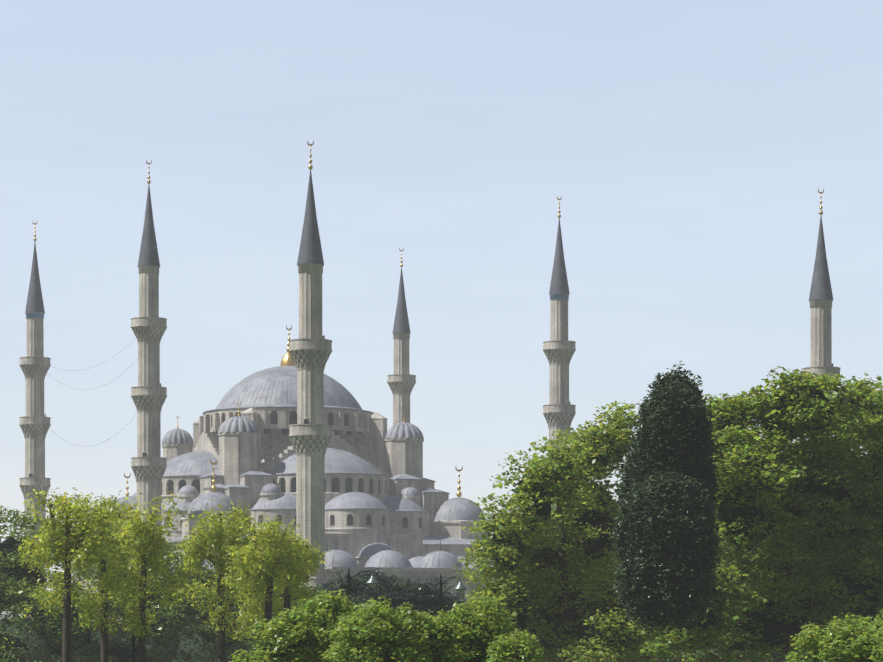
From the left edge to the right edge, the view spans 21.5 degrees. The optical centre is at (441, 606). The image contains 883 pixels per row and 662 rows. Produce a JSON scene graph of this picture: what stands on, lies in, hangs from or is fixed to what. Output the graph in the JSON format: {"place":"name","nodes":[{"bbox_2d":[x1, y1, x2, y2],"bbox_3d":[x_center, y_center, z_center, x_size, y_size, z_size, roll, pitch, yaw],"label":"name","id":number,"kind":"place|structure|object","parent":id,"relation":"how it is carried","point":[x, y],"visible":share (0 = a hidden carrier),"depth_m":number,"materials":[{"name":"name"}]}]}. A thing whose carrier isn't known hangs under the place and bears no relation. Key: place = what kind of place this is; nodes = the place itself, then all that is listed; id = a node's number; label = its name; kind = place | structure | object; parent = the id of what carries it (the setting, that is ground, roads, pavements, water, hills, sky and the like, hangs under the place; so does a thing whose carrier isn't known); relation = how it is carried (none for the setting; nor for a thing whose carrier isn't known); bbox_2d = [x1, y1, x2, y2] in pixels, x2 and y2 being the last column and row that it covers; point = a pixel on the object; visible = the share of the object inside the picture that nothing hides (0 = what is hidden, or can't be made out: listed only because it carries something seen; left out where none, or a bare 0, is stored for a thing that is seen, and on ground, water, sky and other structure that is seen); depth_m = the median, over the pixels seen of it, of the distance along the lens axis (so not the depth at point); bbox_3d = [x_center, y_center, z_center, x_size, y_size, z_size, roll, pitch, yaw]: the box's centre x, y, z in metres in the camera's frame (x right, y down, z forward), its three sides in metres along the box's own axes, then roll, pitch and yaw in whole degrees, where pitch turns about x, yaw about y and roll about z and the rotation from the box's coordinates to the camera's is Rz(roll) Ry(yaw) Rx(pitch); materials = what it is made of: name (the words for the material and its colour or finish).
{"place":"outdoors","nodes":[
{"label":"outdoors","id":0,"kind":"place"},
{"bbox_2d":[0,611,18,621],"bbox_3d":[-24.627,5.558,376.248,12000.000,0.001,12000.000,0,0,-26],"label":"ground","id":1,"kind":"structure","parent":0,"point":[3,612],"depth_m":1711.92,"materials":[{"name":"grey"}]},
{"bbox_2d":[19,223,50,619],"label":"minaret","id":2,"kind":"object","parent":1,"relation":"on","point":[34,365],"visible":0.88,"depth_m":386.58,"materials":[{"name":"stone"}]},
{"bbox_2d":[48,347,133,446],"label":"string lights","id":3,"kind":"object","parent":2,"relation":"attached to","point":[92,388],"visible":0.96,"depth_m":362.68,"materials":[{"name":"grey"}]},
{"bbox_2d":[131,160,166,571],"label":"minaret","id":4,"kind":"object","parent":1,"relation":"on","point":[148,396],"visible":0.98,"depth_m":333.86,"materials":[{"name":"stone"}]},
{"bbox_2d":[72,325,490,620],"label":"mosque","id":5,"kind":"structure","parent":1,"relation":"on","point":[238,445],"depth_m":360.71,"materials":[{"name":"stone"}]},
{"bbox_2d":[289,141,331,597],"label":"minaret","id":6,"kind":"object","parent":1,"relation":"on","point":[310,431],"visible":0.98,"depth_m":272.94,"materials":[{"name":"stone"}]},
{"bbox_2d":[387,248,415,424],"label":"minaret","id":7,"kind":"object","parent":1,"relation":"on","point":[401,381],"visible":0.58,"depth_m":416.11,"materials":[{"name":"stone"}]},
{"bbox_2d":[0,386,882,661],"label":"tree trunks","id":8,"kind":"object","parent":1,"relation":"on","point":[728,514],"visible":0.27,"depth_m":102.10,"materials":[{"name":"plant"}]},
{"bbox_2d":[0,361,882,661],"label":"tree foliage","id":9,"kind":"object","parent":8,"relation":"attached to","point":[670,493],"visible":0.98,"depth_m":96.43,"materials":[{"name":"green plant"}]},
{"bbox_2d":[543,196,575,508],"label":"minaret","id":10,"kind":"object","parent":1,"relation":"on","point":[559,350],"visible":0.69,"depth_m":363.30,"materials":[{"name":"stone"}]},
{"bbox_2d":[801,189,840,435],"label":"minaret","id":11,"kind":"object","parent":1,"relation":"on","point":[820,297],"visible":0.17,"depth_m":304.84,"materials":[{"name":"stone"}]},
{"bbox_2d":[172,536,612,604],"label":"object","id":12,"kind":"structure","parent":0,"point":[386,559],"depth_m":281.15,"materials":[{"name":"stone"}]},
{"bbox_2d":[0,0,882,591],"label":"sky","id":13,"kind":"structure","parent":0,"point":[688,147],"materials":[{"name":"blue"}]}
]}

